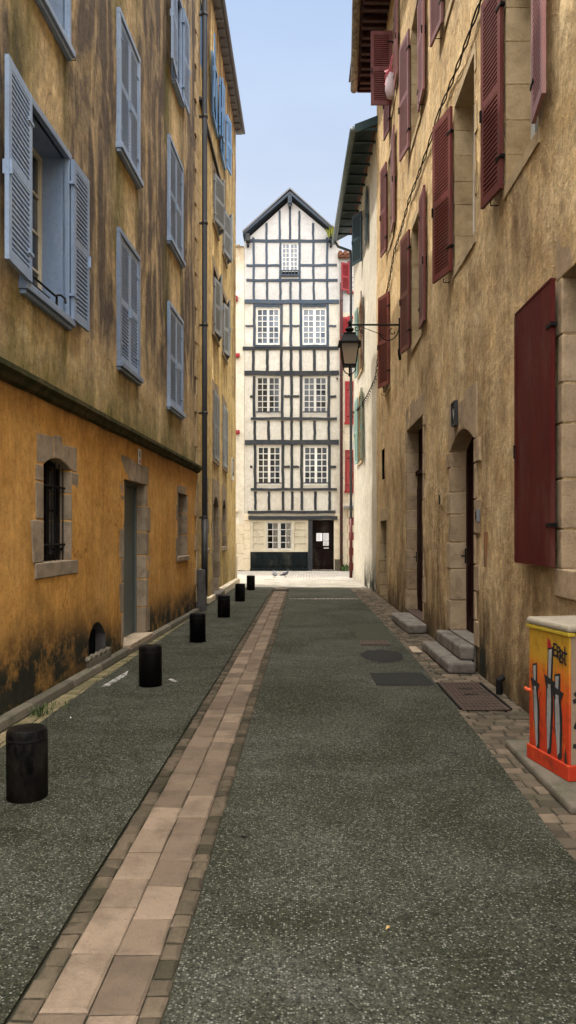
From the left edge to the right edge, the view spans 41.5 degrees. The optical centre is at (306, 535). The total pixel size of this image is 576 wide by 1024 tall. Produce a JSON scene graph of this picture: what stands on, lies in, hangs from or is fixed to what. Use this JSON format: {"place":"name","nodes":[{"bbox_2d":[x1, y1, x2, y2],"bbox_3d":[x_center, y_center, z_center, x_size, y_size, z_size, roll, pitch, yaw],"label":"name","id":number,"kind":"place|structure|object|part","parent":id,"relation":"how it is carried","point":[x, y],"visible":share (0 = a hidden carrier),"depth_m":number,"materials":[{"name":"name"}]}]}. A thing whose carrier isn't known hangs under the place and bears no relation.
{"place":"outdoors","nodes":[
{"label":"outdoors","id":0,"kind":"place"},
{"bbox_2d":[0,605,208,747],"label":"side pavement","id":1,"kind":"structure","parent":0,"point":[72,693],"depth_m":7.77,"materials":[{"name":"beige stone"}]},
{"bbox_2d":[28,705,53,716],"bbox_3d":[-2.358,1.555,6.736,0.222,0.089,0.210,0,0,0],"label":"weed","id":2,"kind":"object","parent":1,"relation":"on","point":[38,712],"visible":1,"depth_m":6.72,"materials":[{"name":"green plant"}]},
{"bbox_2d":[44,700,68,708],"bbox_3d":[-2.301,1.571,7.046,0.271,0.058,0.293,0,0,0],"label":"weed","id":3,"kind":"object","parent":1,"relation":"on","point":[59,704],"visible":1,"depth_m":7.04,"materials":[{"name":"green plant"}]},
{"bbox_2d":[0,0,202,715],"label":"weathered house","id":4,"kind":"structure","parent":1,"relation":"on","point":[99,245],"depth_m":9.00,"materials":[{"name":"paint"}]},
{"bbox_2d":[32,146,41,289],"bbox_3d":[-2.806,-3.112,7.409,0.062,1.665,1.100,0,0,2],"label":"window","id":5,"kind":"structure","parent":4,"relation":"in","point":[36,159],"depth_m":7.88,"materials":[{"name":"beige wood"}]},
{"bbox_2d":[18,97,75,330],"bbox_3d":[-2.535,-3.090,7.402,0.145,1.860,1.290,0,0,2],"label":"window frame","id":6,"kind":"structure","parent":4,"relation":"in","point":[28,290],"depth_m":7.75,"materials":[{"name":"blue paint"}]},
{"bbox_2d":[43,460,57,560],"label":"window bars","id":7,"kind":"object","parent":4,"relation":"in","point":[53,468],"depth_m":7.93,"materials":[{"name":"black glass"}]},
{"bbox_2d":[35,0,75,60],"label":"window frame","id":8,"kind":"structure","parent":4,"relation":"in","point":[63,38],"depth_m":7.69,"materials":[{"name":"blue paint"}]},
{"bbox_2d":[116,227,143,385],"bbox_3d":[-2.450,-3.090,10.446,0.145,1.860,1.140,0,0,2],"label":"window frame","id":9,"kind":"structure","parent":4,"relation":"in","point":[122,367],"depth_m":9.92,"materials":[{"name":"blue paint"}]},
{"bbox_2d":[116,7,143,188],"bbox_3d":[-2.450,-5.950,10.446,0.145,1.880,1.140,0,0,2],"label":"window frame","id":10,"kind":"structure","parent":4,"relation":"in","point":[124,155],"depth_m":10.00,"materials":[{"name":"blue paint"}]},
{"bbox_2d":[124,482,136,636],"bbox_3d":[-2.593,0.360,10.875,0.156,2.240,1.250,0,0,2],"label":"door","id":11,"kind":"structure","parent":4,"relation":"in","point":[130,490],"depth_m":11.25,"materials":[{"name":"wood"}]},
{"bbox_2d":[138,449,140,464],"bbox_3d":[-2.426,-1.140,11.040,0.017,0.220,0.150,0,0,1],"label":"wall plate","id":12,"kind":"object","parent":4,"relation":"attached to","point":[139,456],"depth_m":11.01,"materials":[{"name":"beige stone"}]},
{"bbox_2d":[167,301,185,419],"bbox_3d":[-2.360,-3.090,13.645,0.145,1.860,1.280,0,0,2],"label":"window frame","id":13,"kind":"structure","parent":4,"relation":"in","point":[171,407],"depth_m":13.08,"materials":[{"name":"blue paint"}]},
{"bbox_2d":[167,134,185,267],"bbox_3d":[-2.360,-5.950,13.645,0.145,1.880,1.280,0,0,2],"label":"window frame","id":14,"kind":"structure","parent":4,"relation":"in","point":[172,245],"depth_m":13.08,"materials":[{"name":"blue paint"}]},
{"bbox_2d":[171,0,184,107],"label":"window frame","id":15,"kind":"structure","parent":4,"relation":"in","point":[177,87],"depth_m":14.09,"materials":[{"name":"blue paint"}]},
{"bbox_2d":[71,0,244,603],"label":"yellow house","id":16,"kind":"structure","parent":1,"relation":"on","point":[221,121],"depth_m":19.45,"materials":[{"name":"paint"}]},
{"bbox_2d":[211,50,218,137],"bbox_3d":[-2.315,-11.015,19.000,0.110,1.590,1.020,0,0,0],"label":"window frame","id":17,"kind":"structure","parent":16,"relation":"in","point":[214,119],"depth_m":18.85,"materials":[{"name":"blue wood"}]},
{"bbox_2d":[220,138,225,169],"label":"window frame","id":18,"kind":"structure","parent":16,"relation":"in","point":[222,154],"depth_m":20.92,"materials":[{"name":"blue wood"}]},
{"bbox_2d":[231,458,233,480],"bbox_3d":[-2.297,-2.040,23.600,0.045,0.700,0.440,0,0,0],"label":"wall plaque","id":19,"kind":"object","parent":16,"relation":"attached to","point":[232,469],"depth_m":23.38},
{"bbox_2d":[236,244,243,570],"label":"cream house","id":20,"kind":"structure","parent":0,"point":[240,407],"depth_m":34.00,"materials":[{"name":"paint"}]},
{"bbox_2d":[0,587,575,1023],"bbox_3d":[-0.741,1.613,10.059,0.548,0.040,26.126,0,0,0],"label":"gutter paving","id":21,"kind":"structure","parent":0,"point":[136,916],"depth_m":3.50,"materials":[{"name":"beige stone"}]},
{"bbox_2d":[0,608,199,731],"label":"kerb","id":22,"kind":"structure","parent":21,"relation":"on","point":[14,715],"depth_m":7.90,"materials":[{"name":"stone"}]},
{"bbox_2d":[272,589,288,590],"bbox_3d":[-0.745,1.586,22.000,0.490,0.016,0.600,0,0,0],"label":"drain grate","id":23,"kind":"object","parent":21,"relation":"on","point":[280,590],"visible":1,"depth_m":21.75,"materials":[{"name":"metal"}]},
{"bbox_2d":[0,587,575,1023],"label":"road","id":24,"kind":"structure","parent":0,"point":[362,811],"depth_m":3.87,"materials":[{"name":"grey asphalt"}]},
{"bbox_2d":[5,723,47,803],"bbox_3d":[-1.700,1.384,4.618,0.245,0.432,0.245,0,1,0],"label":"bollard","id":25,"kind":"object","parent":24,"relation":"on","point":[26,762],"visible":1,"depth_m":4.52,"materials":[{"name":"metal"}]},
{"bbox_2d":[101,671,176,686],"bbox_3d":[-1.780,1.589,8.425,0.760,0.001,0.950,0,0,0],"label":"paint scuff","id":26,"kind":"object","parent":24,"relation":"on","point":[109,683],"visible":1,"depth_m":8.29,"materials":[{"name":"white paint"}]},
{"bbox_2d":[139,644,161,687],"bbox_3d":[-1.656,1.384,8.052,0.245,0.432,0.245,-1,0,27],"label":"bollard","id":27,"kind":"object","parent":24,"relation":"on","point":[150,665],"visible":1,"depth_m":7.95,"materials":[{"name":"metal"}]},
{"bbox_2d":[189,613,205,642],"bbox_3d":[-1.627,1.384,11.350,0.245,0.432,0.245,-1,0,-36],"label":"bollard","id":28,"kind":"object","parent":24,"relation":"on","point":[197,627],"visible":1,"depth_m":11.25,"materials":[{"name":"metal"}]},
{"bbox_2d":[196,569,206,610],"bbox_3d":[-2.220,1.155,15.949,0.249,0.890,0.239,0,0,0],"label":"guard stone","id":29,"kind":"object","parent":24,"relation":"on","point":[201,603],"visible":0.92,"depth_m":15.86,"materials":[{"name":"grey stone"}]},
{"bbox_2d":[218,595,229,617],"bbox_3d":[-1.605,1.384,14.748,0.245,0.432,0.245,0,0,-9],"label":"bollard","id":30,"kind":"object","parent":24,"relation":"on","point":[223,606],"visible":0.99,"depth_m":14.64,"materials":[{"name":"metal"}]},
{"bbox_2d":[235,583,244,601],"bbox_3d":[-1.600,1.384,18.302,0.245,0.432,0.245,0,0,18],"label":"bollard","id":31,"kind":"object","parent":24,"relation":"on","point":[239,592],"visible":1,"depth_m":18.20,"materials":[{"name":"metal"}]},
{"bbox_2d":[247,575,254,589],"bbox_3d":[-1.615,1.384,22.000,0.245,0.432,0.245,0,0,45],"label":"bollard","id":32,"kind":"object","parent":24,"relation":"on","point":[250,582],"visible":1,"depth_m":21.89,"materials":[{"name":"metal"}]},
{"bbox_2d":[295,598,356,598],"bbox_3d":[0.432,1.601,18.957,1.746,0.034,0.153,0,0,0],"label":"sett line","id":33,"kind":"object","parent":24,"relation":"on","point":[331,598],"visible":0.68,"depth_m":18.99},
{"bbox_2d":[350,624,395,639],"bbox_3d":[1.070,1.589,12.525,0.580,0.001,2.150,0,0,0],"label":"road patch","id":34,"kind":"object","parent":24,"relation":"on","point":[371,632],"visible":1,"depth_m":12.38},
{"bbox_2d":[359,640,390,644],"bbox_3d":[1.000,1.584,11.175,0.440,0.016,0.450,0,0,0],"label":"drain grate","id":35,"kind":"object","parent":24,"relation":"on","point":[373,642],"visible":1,"depth_m":11.13,"materials":[{"name":"metal"}]},
{"bbox_2d":[361,650,403,661],"bbox_3d":[0.996,1.589,10.008,0.561,0.001,1.061,0,0,0],"label":"road patch","id":36,"kind":"object","parent":24,"relation":"on","point":[383,656],"visible":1,"depth_m":10.02,"materials":[{"name":"grey asphalt"}]},
{"bbox_2d":[370,672,434,684],"bbox_3d":[1.050,1.589,8.400,0.640,0.001,0.760,0,0,0],"label":"road patch","id":37,"kind":"object","parent":24,"relation":"on","point":[418,678],"visible":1,"depth_m":8.35,"materials":[{"name":"grey asphalt"}]},
{"bbox_2d":[242,188,339,570],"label":"half timbered house","id":38,"kind":"structure","parent":0,"point":[291,349],"depth_m":34.00,"materials":[{"name":"beige paint"}]},
{"bbox_2d":[256,309,279,344],"bbox_3d":[-1.722,-9.343,34.039,1.038,1.626,0.062,0,0,0],"label":"window","id":39,"kind":"structure","parent":38,"relation":"in","point":[267,320],"depth_m":34.05,"materials":[{"name":"white wood"}]},
{"bbox_2d":[257,377,279,413],"bbox_3d":[-1.710,-6.253,34.039,1.055,1.685,0.062,0,0,0],"label":"window","id":40,"kind":"structure","parent":38,"relation":"in","point":[268,388],"depth_m":34.05,"materials":[{"name":"white wood"}]},
{"bbox_2d":[257,446,280,484],"bbox_3d":[-1.675,-3.104,34.039,1.055,1.744,0.062,0,0,0],"label":"window","id":41,"kind":"structure","parent":38,"relation":"in","point":[268,457],"depth_m":34.05,"materials":[{"name":"white wood"}]},
{"bbox_2d":[267,522,291,549],"bbox_3d":[-1.218,0.040,34.019,1.123,1.240,0.062,0,0,0],"label":"window frame","id":42,"kind":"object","parent":38,"relation":"in","point":[279,529],"depth_m":34.00,"materials":[{"name":"white wood"}]},
{"bbox_2d":[282,243,297,271],"bbox_3d":[-0.742,-12.448,34.039,0.733,1.270,0.062,0,0,0],"label":"window","id":43,"kind":"structure","parent":38,"relation":"in","point":[289,251],"depth_m":34.05,"materials":[{"name":"white wood"}]},
{"bbox_2d":[303,309,325,344],"bbox_3d":[0.355,-9.343,34.039,1.064,1.626,0.062,0,0,0],"label":"window","id":44,"kind":"structure","parent":38,"relation":"in","point":[314,320],"depth_m":34.05,"materials":[{"name":"white wood"}]},
{"bbox_2d":[303,377,326,413],"bbox_3d":[0.384,-6.253,34.039,1.064,1.685,0.062,0,0,0],"label":"window","id":45,"kind":"structure","parent":38,"relation":"in","point":[314,388],"depth_m":34.05,"materials":[{"name":"white wood"}]},
{"bbox_2d":[304,446,327,484],"bbox_3d":[0.421,-3.104,34.039,1.079,1.744,0.062,0,0,0],"label":"window","id":46,"kind":"structure","parent":38,"relation":"in","point":[315,457],"depth_m":34.05,"materials":[{"name":"white wood"}]},
{"bbox_2d":[312,521,333,569],"bbox_3d":[0.747,0.450,34.083,0.961,2.200,0.155,0,0,0],"label":"door","id":47,"kind":"structure","parent":38,"relation":"in","point":[322,559],"depth_m":34.09,"materials":[{"name":"wood"}]},
{"bbox_2d":[316,533,321,540],"bbox_3d":[0.577,0.089,34.081,0.266,0.355,0.006,0,0,0],"label":"paper notice","id":48,"kind":"object","parent":47,"relation":"attached to","point":[318,536],"visible":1,"depth_m":34.08,"materials":[{"name":"white paper"}]},
{"bbox_2d":[323,533,328,540],"bbox_3d":[0.874,0.081,34.081,0.251,0.340,0.006,0,0,0],"label":"paper notice","id":49,"kind":"object","parent":47,"relation":"attached to","point":[325,536],"visible":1,"depth_m":34.08,"materials":[{"name":"white paper"}]},
{"bbox_2d":[323,541,328,548],"bbox_3d":[0.874,0.439,34.081,0.251,0.334,0.006,0,0,0],"label":"paper notice","id":50,"kind":"object","parent":47,"relation":"attached to","point":[325,543],"visible":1,"depth_m":34.08,"materials":[{"name":"white paper"}]},
{"bbox_2d":[324,224,333,236],"bbox_3d":[1.150,-13.438,33.665,0.647,0.445,0.631,0,0,-41],"label":"roof plant","id":51,"kind":"object","parent":38,"relation":"attached to","point":[331,231],"visible":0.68,"depth_m":33.50,"materials":[{"name":"green plant"}]},
{"bbox_2d":[237,571,353,578],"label":"square","id":52,"kind":"structure","parent":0,"point":[303,574],"depth_m":30.88,"materials":[{"name":"beige stone"}]},
{"bbox_2d":[340,564,348,570],"bbox_3d":[1.756,1.426,33.829,0.605,0.348,0.542,0,0,0],"label":"plant","id":53,"kind":"object","parent":52,"relation":"on","point":[345,567],"visible":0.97,"depth_m":33.74,"materials":[{"name":"green plant"}]},
{"bbox_2d":[338,250,353,570],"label":"red shutter house","id":54,"kind":"structure","parent":52,"relation":"on","point":[343,256],"depth_m":34.01,"materials":[{"name":"white paint"}]},
{"bbox_2d":[344,381,353,423],"bbox_3d":[1.959,-5.928,34.010,0.521,1.925,0.120,0,0,0],"label":"window frame","id":55,"kind":"structure","parent":54,"relation":"in","point":[346,382],"depth_m":33.99,"materials":[{"name":"red paint"}]},
{"bbox_2d":[344,450,353,492],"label":"window frame","id":56,"kind":"structure","parent":54,"relation":"in","point":[346,451],"depth_m":33.99,"materials":[{"name":"red paint"}]},
{"bbox_2d":[347,261,353,293],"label":"window frame","id":57,"kind":"structure","parent":54,"relation":"in","point":[348,292],"depth_m":33.99,"materials":[{"name":"red paint"}]},
{"bbox_2d":[347,509,353,562],"bbox_3d":[1.988,0.213,34.092,0.340,2.733,0.156,0,0,0],"label":"door","id":58,"kind":"structure","parent":54,"relation":"in","point":[349,509],"depth_m":34.12,"materials":[{"name":"red paint"}]},
{"bbox_2d":[352,266,353,290],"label":"window","id":59,"kind":"structure","parent":54,"relation":"in","point":[352,266],"depth_m":34.09,"materials":[{"name":"white wood"}]},
{"bbox_2d":[332,115,377,592],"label":"cream house","id":60,"kind":"structure","parent":52,"relation":"on","point":[356,216],"depth_m":23.59,"materials":[{"name":"paint"}]},
{"bbox_2d":[352,355,377,413],"bbox_3d":[1.819,-4.880,22.600,0.167,1.560,9.412,0,0,-1],"label":"cable","id":61,"kind":"object","parent":60,"relation":"attached to","point":[359,408],"visible":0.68,"depth_m":22.18,"materials":[{"name":"metal"}]},
{"bbox_2d":[225,0,376,251],"label":"sky","id":62,"kind":"structure","parent":0,"point":[292,58],"materials":[{"name":"blue"}]},
{"bbox_2d":[240,579,365,587],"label":"crossing paving","id":63,"kind":"structure","parent":0,"point":[313,583],"depth_m":25.02,"materials":[{"name":"beige stone"}]},
{"bbox_2d":[350,587,575,860],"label":"pavement","id":64,"kind":"structure","parent":0,"point":[382,609],"depth_m":6.34,"materials":[{"name":"stone"}]},
{"bbox_2d":[391,612,426,633],"bbox_3d":[1.768,1.525,13.273,0.374,0.150,2.038,0,0,0],"label":"doorstep","id":65,"kind":"object","parent":64,"relation":"on","point":[408,623],"visible":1,"depth_m":12.73,"materials":[{"name":"stone"}]},
{"bbox_2d":[409,646,421,651],"bbox_3d":[1.510,1.589,10.575,0.140,0.001,0.550,0,0,0],"label":"cement patch","id":66,"kind":"object","parent":64,"relation":"on","point":[414,648],"visible":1,"depth_m":10.54,"materials":[{"name":"beige concrete"}]},
{"bbox_2d":[422,641,475,673],"bbox_3d":[1.780,1.535,9.634,0.359,0.130,1.823,0,0,0],"label":"doorstep","id":67,"kind":"object","parent":64,"relation":"on","point":[443,657],"visible":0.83,"depth_m":9.06,"materials":[{"name":"stone"}]},
{"bbox_2d":[436,630,473,659],"bbox_3d":[1.879,1.385,9.667,0.187,0.170,1.566,0,0,0],"label":"doorstep","id":68,"kind":"object","parent":67,"relation":"on","point":[457,646],"visible":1,"depth_m":9.27,"materials":[{"name":"stone"}]},
{"bbox_2d":[349,0,575,713],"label":"ochre house","id":69,"kind":"structure","parent":64,"relation":"on","point":[478,298],"depth_m":8.80,"materials":[{"name":"beige paint"}]},
{"bbox_2d":[338,318,400,376],"bbox_3d":[1.320,-3.880,15.696,1.328,1.220,0.470,0,0,0],"label":"wall lantern","id":70,"kind":"object","parent":69,"relation":"attached to","point":[349,340],"depth_m":15.67,"materials":[{"name":"metal"}]},
{"bbox_2d":[385,54,395,99],"bbox_3d":[1.860,-10.111,16.720,0.284,0.981,0.253,0,0,0],"label":"net bag","id":71,"kind":"object","parent":69,"relation":"hanging from","point":[389,86],"visible":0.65,"depth_m":16.64,"materials":[{"name":"pink plastic"}]},
{"bbox_2d":[413,474,422,611],"bbox_3d":[2.130,0.145,13.726,0.156,2.590,1.950,0,0,0],"label":"door","id":72,"kind":"structure","parent":69,"relation":"in","point":[420,477],"depth_m":14.34,"materials":[{"name":"wood"}]},
{"bbox_2d":[386,0,481,291],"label":"cable","id":73,"kind":"object","parent":69,"relation":"attached to","point":[453,76],"visible":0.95,"depth_m":11.04,"materials":[{"name":"metal"}]},
{"bbox_2d":[439,492,441,505],"bbox_3d":[1.951,-0.530,11.050,0.045,0.200,0.080,0,0,0],"label":"doorbell","id":74,"kind":"object","parent":69,"relation":"attached to","point":[440,499],"visible":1,"depth_m":11.02,"materials":[{"name":"beige plastic"}]},
{"bbox_2d":[451,400,457,426],"bbox_3d":[1.938,-1.590,9.950,0.045,0.320,0.240,0,0,0],"label":"house number plate","id":75,"kind":"object","parent":69,"relation":"attached to","point":[454,413],"visible":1,"depth_m":9.83,"materials":[{"name":"metal"}]},
{"bbox_2d":[461,437,475,633],"bbox_3d":[2.164,-0.010,9.666,0.156,2.620,1.430,0,0,0],"label":"door","id":76,"kind":"structure","parent":69,"relation":"in","point":[469,550],"depth_m":10.11,"materials":[{"name":"wood"}]},
{"bbox_2d":[473,105,474,232],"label":"window","id":77,"kind":"structure","parent":69,"relation":"in","point":[473,105],"depth_m":10.06,"materials":[{"name":"white wood"}]},
{"bbox_2d":[475,509,479,521],"bbox_3d":[1.965,-0.225,8.720,0.045,0.150,0.070,0,0,0],"label":"intercom","id":78,"kind":"object","parent":69,"relation":"attached to","point":[477,515],"visible":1,"depth_m":8.69,"materials":[{"name":"metal"}]},
{"bbox_2d":[484,531,487,566],"bbox_3d":[1.977,0.155,8.380,0.035,0.390,0.070,0,0,0],"label":"cover strip","id":79,"kind":"object","parent":69,"relation":"attached to","point":[485,546],"visible":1,"depth_m":8.35,"materials":[{"name":"orange metal"}]},
{"bbox_2d":[496,674,504,693],"bbox_3d":[1.960,1.500,7.650,0.103,0.200,0.070,0,0,0],"label":"iron pipe","id":80,"kind":"object","parent":69,"relation":"attached to","point":[500,679],"visible":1,"depth_m":7.62,"materials":[{"name":"black metal"}]},
{"bbox_2d":[531,121,536,138],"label":"window","id":81,"kind":"structure","parent":69,"relation":"in","point":[533,126],"depth_m":7.50,"materials":[{"name":"white wood"}]},
{"bbox_2d":[436,682,511,709],"bbox_3d":[1.640,1.587,7.550,0.480,0.014,1.300,0,0,0],"label":"manhole cover","id":82,"kind":"object","parent":64,"relation":"on","point":[469,696],"visible":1,"depth_m":7.45,"materials":[{"name":"metal"}]},
{"bbox_2d":[505,740,575,814],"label":"concrete base","id":83,"kind":"object","parent":64,"relation":"on","point":[562,791],"visible":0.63,"depth_m":4.83,"materials":[{"name":"concrete"}]},
{"bbox_2d":[524,615,575,781],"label":"utility cabinet","id":84,"kind":"object","parent":83,"relation":"on","point":[551,744],"visible":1,"depth_m":4.95,"materials":[{"name":"orange metal"}]},
{"bbox_3d":[1.598,1.050,5.012,0.022,0.850,0.520,0,0,-11],"label":"door","id":85,"kind":"part","parent":84,"relation":"part of","materials":[{"name":"orange metal"}]}
]}

